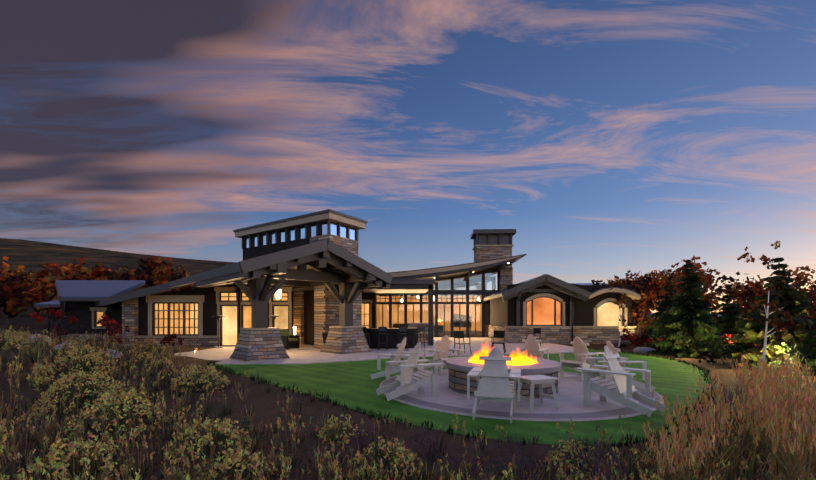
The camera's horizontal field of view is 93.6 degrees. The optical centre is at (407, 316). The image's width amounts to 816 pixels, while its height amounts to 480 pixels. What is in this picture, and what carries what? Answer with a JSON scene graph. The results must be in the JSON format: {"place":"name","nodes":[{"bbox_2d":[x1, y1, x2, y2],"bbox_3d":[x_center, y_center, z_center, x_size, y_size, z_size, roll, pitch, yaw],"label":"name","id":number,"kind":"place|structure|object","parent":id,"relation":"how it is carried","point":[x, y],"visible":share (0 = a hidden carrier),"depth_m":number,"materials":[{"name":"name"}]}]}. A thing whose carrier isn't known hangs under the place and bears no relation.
{"place":"outdoors","nodes":[
{"label":"outdoors","id":0,"kind":"place"},
{"bbox_2d":[97,293,368,333],"bbox_3d":[-8.553,0.150,21.411,15.483,2.740,6.136,0,0,-26],"label":"warm house interior","id":1,"kind":"object","parent":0,"point":[247,316],"depth_m":19.31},
{"bbox_2d":[34,240,634,304],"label":"metal roof","id":2,"kind":"structure","parent":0,"point":[88,288],"depth_m":21.39,"materials":[{"name":"grey metal"}]},
{"bbox_2d":[34,209,640,306],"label":"house fascia","id":3,"kind":"structure","parent":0,"point":[251,264],"depth_m":18.27,"materials":[{"name":"wood"}]},
{"bbox_2d":[48,237,631,344],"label":"house shingle walls","id":4,"kind":"structure","parent":0,"point":[501,312],"depth_m":20.59,"materials":[{"name":"brown wood"}]},
{"bbox_2d":[62,234,634,361],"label":"house stone walls","id":5,"kind":"structure","parent":0,"point":[256,345],"depth_m":18.78,"materials":[{"name":"stone"}]},
{"bbox_2d":[95,234,623,345],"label":"windows","id":6,"kind":"structure","parent":5,"relation":"in","point":[482,239],"depth_m":19.32,"materials":[{"name":"glass"}]},
{"bbox_2d":[377,273,497,333],"bbox_3d":[2.061,-1.057,27.636,8.900,4.615,0.010,0,0,3],"label":"window wall","id":7,"kind":"structure","parent":6,"relation":"in","point":[448,330],"depth_m":27.59,"materials":[{"name":"clear glass"}]},
{"bbox_2d":[90,212,640,336],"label":"house trim","id":8,"kind":"structure","parent":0,"point":[310,220],"depth_m":19.24,"materials":[{"name":"grey wood"}]},
{"bbox_2d":[245,221,491,295],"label":"windows","id":9,"kind":"structure","parent":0,"point":[323,229],"depth_m":20.27,"materials":[{"name":"glass"}]},
{"bbox_2d":[275,289,479,334],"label":"light fixtures","id":10,"kind":"object","parent":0,"point":[278,294],"visible":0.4,"depth_m":15.40,"materials":[{"name":"white glass"}]},
{"bbox_2d":[0,238,815,479],"bbox_3d":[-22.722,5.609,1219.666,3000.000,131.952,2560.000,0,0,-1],"label":"ground terrain","id":11,"kind":"structure","parent":0,"point":[29,255],"depth_m":5.96,"materials":[{"name":"soil"}]},
{"bbox_2d":[0,273,27,317],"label":"tree","id":12,"kind":"object","parent":11,"relation":"on","point":[12,309],"depth_m":41.50,"materials":[{"name":"orange plant"}]},
{"bbox_2d":[0,269,28,307],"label":"tree","id":13,"kind":"object","parent":11,"relation":"on","point":[19,280],"visible":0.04,"depth_m":50.87,"materials":[{"name":"red plant"}]},
{"bbox_2d":[0,256,35,323],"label":"tree","id":14,"kind":"object","parent":11,"relation":"on","point":[10,275],"depth_m":48.33,"materials":[{"name":"plant"}]},
{"bbox_2d":[14,265,26,276],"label":"tree","id":15,"kind":"object","parent":11,"relation":"on","point":[22,267],"visible":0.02,"depth_m":64.30,"materials":[{"name":"orange plant"}]},
{"bbox_2d":[0,268,42,316],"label":"tree","id":16,"kind":"object","parent":11,"relation":"on","point":[19,273],"depth_m":57.85,"materials":[{"name":"plant"}]},
{"bbox_2d":[22,334,50,345],"bbox_3d":[-14.638,1.072,15.113,0.882,0.761,0.950,0,0,-1],"label":"boulder","id":17,"kind":"object","parent":11,"relation":"on","point":[37,336],"visible":0.08,"depth_m":14.87,"materials":[{"name":"stone"}]},
{"bbox_2d":[14,264,59,314],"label":"tree","id":18,"kind":"object","parent":11,"relation":"on","point":[43,287],"depth_m":41.07,"materials":[{"name":"orange plant"}]},
{"bbox_2d":[33,263,63,300],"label":"tree","id":19,"kind":"object","parent":11,"relation":"on","point":[48,266],"visible":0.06,"depth_m":46.77,"materials":[{"name":"red plant"}]},
{"bbox_2d":[29,306,77,337],"bbox_3d":[-16.349,0.467,17.602,1.600,1.925,1.150,0,0,-1],"label":"shrub","id":20,"kind":"object","parent":11,"relation":"on","point":[42,318],"depth_m":17.59,"materials":[{"name":"red plant"}]},
{"bbox_2d":[51,257,113,299],"bbox_3d":[-32.858,-2.282,40.124,7.420,7.754,8.542,0,0,-1],"label":"tree","id":21,"kind":"object","parent":11,"relation":"on","point":[70,271],"visible":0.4,"depth_m":37.86,"materials":[{"name":"orange plant"}]},
{"bbox_2d":[97,315,129,348],"bbox_3d":[-13.148,0.715,17.224,1.283,1.615,1.155,0,0,-1],"label":"shrub","id":22,"kind":"object","parent":11,"relation":"on","point":[112,322],"depth_m":17.13,"materials":[{"name":"red plant"}]},
{"bbox_2d":[103,349,123,357],"bbox_3d":[-9.400,1.258,12.098,0.711,0.420,0.486,0,0,-1],"label":"boulder","id":23,"kind":"object","parent":11,"relation":"on","point":[113,351],"visible":0.23,"depth_m":11.98,"materials":[{"name":"stone"}]},
{"bbox_2d":[95,270,154,294],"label":"tree","id":24,"kind":"object","parent":11,"relation":"on","point":[115,275],"visible":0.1,"depth_m":36.30,"materials":[{"name":"orange plant"}]},
{"bbox_2d":[114,270,141,279],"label":"tree","id":25,"kind":"object","parent":11,"relation":"on","point":[127,276],"depth_m":38.80,"materials":[{"name":"red plant"}]},
{"bbox_2d":[118,267,142,275],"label":"tree","id":26,"kind":"object","parent":11,"relation":"on","point":[132,270],"depth_m":41.05,"materials":[{"name":"orange plant"}]},
{"bbox_2d":[129,256,192,293],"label":"tree","id":27,"kind":"object","parent":11,"relation":"on","point":[163,269],"depth_m":35.12,"materials":[{"name":"brown plant"}]},
{"bbox_2d":[160,332,183,349],"bbox_3d":[-10.436,1.084,16.973,0.974,0.884,0.711,0,0,-1],"label":"shrub","id":28,"kind":"object","parent":11,"relation":"on","point":[170,338],"depth_m":16.85,"materials":[{"name":"red plant"}]},
{"bbox_2d":[175,265,193,288],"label":"tree","id":29,"kind":"object","parent":11,"relation":"on","point":[182,270],"visible":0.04,"depth_m":69.71,"materials":[{"name":"orange plant"}]},
{"bbox_2d":[64,220,586,344],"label":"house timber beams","id":30,"kind":"structure","parent":11,"relation":"on","point":[345,293],"depth_m":17.09,"materials":[{"name":"brown wood"}]},
{"bbox_2d":[174,337,573,363],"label":"patio house","id":31,"kind":"structure","parent":11,"relation":"on","point":[306,354],"depth_m":15.94,"materials":[{"name":"concrete"}]},
{"bbox_2d":[212,315,224,347],"bbox_3d":[-9.057,0.730,18.312,0.680,1.560,0.663,0,0,-1],"label":"patio heater","id":32,"kind":"object","parent":31,"relation":"on","point":[218,317],"visible":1,"depth_m":18.29,"materials":[{"name":"black metal"}]},
{"bbox_2d":[268,315,279,327],"bbox_3d":[-6.514,0.730,18.660,0.680,1.560,0.663,0,0,-1],"label":"patio heater","id":33,"kind":"object","parent":31,"relation":"on","point":[274,317],"visible":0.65,"depth_m":18.59,"materials":[{"name":"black metal"}]},
{"bbox_2d":[280,329,299,348],"bbox_3d":[-5.687,1.060,18.025,0.780,0.900,0.820,0,0,27],"label":"outdoor armchair","id":34,"kind":"object","parent":31,"relation":"on","point":[287,344],"visible":0.62,"depth_m":17.85,"materials":[{"name":"black metal"}]},
{"bbox_2d":[279,330,297,340],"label":"cushions","id":35,"kind":"object","parent":34,"relation":"on","point":[284,332],"visible":0.43,"depth_m":18.02,"materials":[{"name":"green fabric"}]},
{"bbox_2d":[322,333,327,343],"bbox_3d":[-3.632,1.130,17.307,0.420,0.760,0.420,0,0,-1],"label":"porch planter","id":36,"kind":"object","parent":31,"relation":"on","point":[324,335],"visible":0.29,"depth_m":17.12,"materials":[{"name":"black metal"}]},
{"bbox_2d":[363,327,369,347],"bbox_3d":[-2.000,0.989,17.391,0.460,1.045,0.515,0,0,13],"label":"bar stool","id":37,"kind":"object","parent":31,"relation":"on","point":[364,329],"visible":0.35,"depth_m":17.19,"materials":[{"name":"black metal"}]},
{"bbox_2d":[377,327,387,349],"bbox_3d":[-1.132,0.989,17.286,0.475,1.045,0.528,0,0,-1],"label":"bar stool","id":38,"kind":"object","parent":31,"relation":"on","point":[382,328],"visible":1,"depth_m":17.11,"materials":[{"name":"black metal"}]},
{"bbox_2d":[363,328,418,348],"bbox_3d":[-0.884,1.040,18.213,2.785,0.940,0.931,0,0,-1],"label":"bar counter","id":39,"kind":"object","parent":31,"relation":"on","point":[391,334],"visible":0.71,"depth_m":17.86,"materials":[{"name":"black metal"}]},
{"bbox_2d":[396,327,407,349],"bbox_3d":[-0.263,0.989,17.363,0.460,1.045,0.515,0,0,-11],"label":"bar stool","id":40,"kind":"object","parent":31,"relation":"on","point":[402,329],"visible":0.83,"depth_m":17.20,"materials":[{"name":"black metal"}]},
{"bbox_2d":[412,326,424,348],"bbox_3d":[0.505,0.989,17.591,0.460,1.045,0.515,0,0,-22],"label":"bar stool","id":41,"kind":"object","parent":31,"relation":"on","point":[420,329],"visible":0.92,"depth_m":17.46,"materials":[{"name":"black metal"}]},
{"bbox_2d":[453,331,471,353],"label":"patio chair","id":42,"kind":"object","parent":31,"relation":"on","point":[458,334],"visible":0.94,"depth_m":15.73,"materials":[{"name":"black metal"}]},
{"bbox_2d":[491,330,505,352],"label":"patio chair","id":43,"kind":"object","parent":31,"relation":"on","point":[498,334],"visible":0.9,"depth_m":16.07,"materials":[{"name":"black metal"}]},
{"bbox_2d":[526,328,540,345],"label":"patio chair","id":44,"kind":"object","parent":31,"relation":"on","point":[536,330],"visible":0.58,"depth_m":19.56,"materials":[{"name":"black metal"}]},
{"bbox_2d":[0,312,815,479],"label":"native grasses","id":45,"kind":"object","parent":11,"relation":"on","point":[769,402],"visible":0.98,"depth_m":3.88,"materials":[{"name":"brown plant"}]},
{"bbox_2d":[0,347,815,479],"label":"shrubs","id":46,"kind":"object","parent":11,"relation":"on","point":[267,447],"visible":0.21,"depth_m":4.30,"materials":[{"name":"green plant"}]},
{"bbox_2d":[215,346,715,444],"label":"lawn","id":47,"kind":"structure","parent":11,"relation":"on","point":[352,384],"depth_m":7.56,"materials":[{"name":"green plant"}]},
{"bbox_2d":[380,368,663,420],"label":"circular patio","id":48,"kind":"structure","parent":11,"relation":"on","point":[570,393],"depth_m":6.73,"materials":[{"name":"concrete"}]},
{"bbox_2d":[370,337,424,379],"bbox_3d":[-0.269,1.004,9.162,1.141,1.013,0.790,0,0,23],"label":"adirondack chair","id":49,"kind":"object","parent":48,"relation":"on","point":[396,356],"visible":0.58,"depth_m":8.99,"materials":[{"name":"paint"}]},
{"bbox_2d":[376,342,444,400],"bbox_3d":[0.016,1.004,7.294,1.141,1.013,0.790,0,0,-24],"label":"adirondack chair","id":50,"kind":"object","parent":48,"relation":"on","point":[421,377],"visible":1,"depth_m":7.18,"materials":[{"name":"paint"}]},
{"bbox_2d":[423,335,464,374],"bbox_3d":[0.900,1.004,10.328,0.790,1.013,1.141,0,0,-29],"label":"adirondack chair","id":51,"kind":"object","parent":48,"relation":"on","point":[442,350],"visible":0.69,"depth_m":10.19,"materials":[{"name":"paint"}]},
{"bbox_2d":[467,347,520,422],"bbox_3d":[1.357,1.004,5.997,0.790,1.013,1.141,0,0,17],"label":"adirondack chair","id":52,"kind":"object","parent":48,"relation":"on","point":[494,383],"visible":0.98,"depth_m":5.98,"materials":[{"name":"paint"}]},
{"bbox_2d":[449,368,557,398],"bbox_3d":[1.985,1.300,8.117,2.240,0.500,2.240,0,0,-1],"label":"fire pit base","id":53,"kind":"object","parent":48,"relation":"on","point":[458,381],"visible":0.23,"depth_m":7.31,"materials":[{"name":"stone"}]},
{"bbox_2d":[468,344,537,365],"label":"fire pit flames","id":54,"kind":"object","parent":53,"relation":"in","point":[517,359],"visible":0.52,"depth_m":7.92,"materials":[{"name":"yellow"}]},
{"bbox_2d":[446,356,561,373],"bbox_3d":[1.985,1.005,8.117,2.360,0.090,2.360,0,0,-1],"label":"fire pit cap","id":55,"kind":"object","parent":53,"relation":"on","point":[539,367],"visible":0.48,"depth_m":7.46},
{"bbox_2d":[381,368,661,418],"bbox_3d":[2.229,1.511,8.472,5.640,0.001,5.640,0,0,-1],"label":"patio border","id":56,"kind":"object","parent":48,"relation":"on","point":[608,413],"visible":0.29,"depth_m":6.08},
{"bbox_2d":[514,335,548,359],"bbox_3d":[3.434,1.004,10.575,0.790,1.013,1.141,0,0,28],"label":"adirondack chair","id":57,"kind":"object","parent":48,"relation":"on","point":[532,348],"visible":0.58,"depth_m":10.49,"materials":[{"name":"paint"}]},
{"bbox_2d":[516,375,559,410],"bbox_3d":[2.138,1.265,6.370,0.610,0.500,0.470,0,0,-21],"label":"side table","id":58,"kind":"object","parent":48,"relation":"on","point":[532,380],"visible":0.94,"depth_m":6.27,"materials":[{"name":"paint"}]},
{"bbox_2d":[555,336,604,379],"bbox_3d":[4.340,1.004,9.507,1.141,1.013,0.790,0,0,-30],"label":"adirondack chair","id":59,"kind":"object","parent":48,"relation":"on","point":[580,351],"visible":0.94,"depth_m":9.43,"materials":[{"name":"paint"}]},
{"bbox_2d":[583,340,655,391],"bbox_3d":[4.331,1.004,7.861,1.159,1.013,0.804,0,0,-1],"label":"adirondack chair","id":60,"kind":"object","parent":48,"relation":"on","point":[622,361],"visible":0.52,"depth_m":7.61,"materials":[{"name":"paint"}]},
{"bbox_2d":[575,346,664,416],"bbox_3d":[3.496,1.004,6.322,0.790,1.013,1.141,0,0,-39],"label":"adirondack chair","id":61,"kind":"object","parent":48,"relation":"on","point":[602,385],"visible":1,"depth_m":6.30,"materials":[{"name":"paint"}]},
{"bbox_2d":[609,283,626,346],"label":"aspen tree","id":62,"kind":"object","parent":11,"relation":"on","point":[620,301],"depth_m":19.18,"materials":[{"name":"white plant"}]},
{"bbox_2d":[617,293,631,342],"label":"aspen tree","id":63,"kind":"object","parent":11,"relation":"on","point":[621,296],"depth_m":21.23,"materials":[{"name":"plant"}]},
{"bbox_2d":[619,326,648,347],"bbox_3d":[10.860,1.038,18.363,1.229,1.154,1.484,0,0,-1],"label":"shrub","id":64,"kind":"object","parent":11,"relation":"on","point":[631,337],"depth_m":18.25,"materials":[{"name":"red plant"}]},
{"bbox_2d":[591,270,690,336],"bbox_3d":[13.624,-0.550,22.448,4.476,4.403,4.425,0,0,-1],"label":"autumn maple","id":65,"kind":"object","parent":11,"relation":"on","point":[650,287],"depth_m":22.07,"materials":[{"name":"red plant"}]},
{"bbox_2d":[633,347,655,352],"bbox_3d":[10.235,1.506,16.583,0.905,0.339,0.804,0,0,-1],"label":"boulder","id":66,"kind":"object","parent":11,"relation":"on","point":[642,349],"visible":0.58,"depth_m":16.35,"materials":[{"name":"stone"}]},
{"bbox_2d":[638,317,655,342],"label":"tree","id":67,"kind":"object","parent":11,"relation":"on","point":[644,333],"visible":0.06,"depth_m":43.41,"materials":[{"name":"orange plant"}]},
{"bbox_2d":[614,270,680,336],"bbox_3d":[14.729,-0.576,25.120,5.362,5.055,4.890,0,0,-1],"label":"autumn maple","id":68,"kind":"object","parent":11,"relation":"on","point":[656,305],"depth_m":25.46,"materials":[{"name":"red plant"}]},
{"bbox_2d":[645,333,666,346],"bbox_3d":[12.280,1.186,18.600,1.138,0.870,1.001,0,0,-1],"label":"shrub","id":69,"kind":"object","parent":11,"relation":"on","point":[653,337],"visible":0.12,"depth_m":18.72,"materials":[{"name":"green plant"}]},
{"bbox_2d":[647,337,665,349],"bbox_3d":[11.220,1.243,17.236,1.135,0.638,0.800,0,0,-44],"label":"shrub","id":70,"kind":"object","parent":11,"relation":"on","point":[650,339],"visible":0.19,"depth_m":17.20,"materials":[{"name":"red plant"}]},
{"bbox_2d":[641,278,676,346],"bbox_3d":[13.174,-0.083,19.322,2.683,3.743,2.645,0,0,-1],"label":"fir tree","id":71,"kind":"object","parent":11,"relation":"on","point":[665,303],"depth_m":19.38,"materials":[{"name":"plant"}]},
{"bbox_2d":[632,255,738,316],"bbox_3d":[18.790,-0.674,26.090,5.845,6.673,6.015,0,0,-1],"label":"autumn oak tree","id":72,"kind":"object","parent":11,"relation":"on","point":[706,279],"depth_m":25.04,"materials":[{"name":"red plant"}]},
{"bbox_2d":[647,260,730,357],"bbox_3d":[11.023,-0.236,15.113,2.471,4.015,2.515,0,0,-1],"label":"fir tree","id":73,"kind":"object","parent":11,"relation":"on","point":[678,335],"depth_m":14.85,"materials":[{"name":"green plant"}]},
{"bbox_2d":[692,335,751,363],"bbox_3d":[10.271,1.119,12.574,1.400,1.003,1.519,0,0,-1],"label":"shrub","id":74,"kind":"object","parent":11,"relation":"on","point":[711,346],"depth_m":12.41,"materials":[{"name":"green plant"}]},
{"bbox_2d":[720,334,735,344],"bbox_3d":[14.382,1.205,17.272,0.619,0.857,0.809,0,0,40],"label":"shrub","id":75,"kind":"object","parent":11,"relation":"on","point":[727,341],"visible":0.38,"depth_m":17.11,"materials":[{"name":"red plant"}]},
{"bbox_2d":[712,287,756,351],"bbox_3d":[14.800,0.327,17.683,2.587,3.352,2.390,0,0,-1],"label":"fir tree","id":76,"kind":"object","parent":11,"relation":"on","point":[725,324],"depth_m":17.49,"materials":[{"name":"green plant"}]},
{"bbox_2d":[711,275,815,332],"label":"autumn oak tree","id":77,"kind":"object","parent":11,"relation":"on","point":[746,309],"depth_m":19.85,"materials":[{"name":"plant"}]},
{"bbox_2d":[737,247,793,377],"bbox_3d":[8.685,-0.076,9.233,0.676,3.344,1.030,0,0,-1],"label":"aspen tree","id":78,"kind":"object","parent":11,"relation":"on","point":[775,322],"depth_m":9.11,"materials":[{"name":"white plant"}]},
{"bbox_2d":[715,266,815,328],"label":"autumn oak tree","id":79,"kind":"object","parent":11,"relation":"on","point":[802,276],"visible":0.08,"depth_m":24.50,"materials":[{"name":"red plant"}]},
{"bbox_2d":[729,257,815,376],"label":"fir tree","id":80,"kind":"object","parent":11,"relation":"on","point":[793,301],"depth_m":10.73,"materials":[{"name":"green plant"}]},
{"bbox_2d":[759,241,787,306],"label":"aspen tree","id":81,"kind":"object","parent":11,"relation":"on","point":[764,258],"visible":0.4,"depth_m":13.26,"materials":[{"name":"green plant"}]},
{"bbox_2d":[765,342,815,374],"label":"shrub","id":82,"kind":"object","parent":11,"relation":"on","point":[804,351],"depth_m":9.90,"materials":[{"name":"plant"}]},
{"bbox_2d":[0,0,815,312],"label":"sky","id":83,"kind":"structure","parent":0,"point":[614,137],"materials":[{"name":"blue"}]},
{"bbox_2d":[408,324,433,342],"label":"outdoor kitchen island","id":84,"kind":"structure","parent":0,"point":[425,338],"depth_m":21.50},
{"bbox_2d":[223,302,621,344],"bbox_3d":[1.364,0.335,20.437,21.670,2.370,0.350,0,0,-7],"label":"pale house interior","id":85,"kind":"object","parent":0,"point":[608,313],"visible":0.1,"depth_m":19.40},
{"bbox_2d":[377,296,481,330],"bbox_3d":[2.220,-0.100,30.757,10.287,3.300,6.576,0,0,-1],"label":"house interior","id":86,"kind":"object","parent":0,"point":[401,313],"depth_m":33.59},
{"bbox_2d":[527,298,559,324],"bbox_3d":[7.686,-0.290,21.769,2.040,1.680,0.020,0,0,2],"label":"window","id":87,"kind":"structure","parent":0,"point":[543,311],"depth_m":21.76,"materials":[{"name":"orange glass"}]}
]}

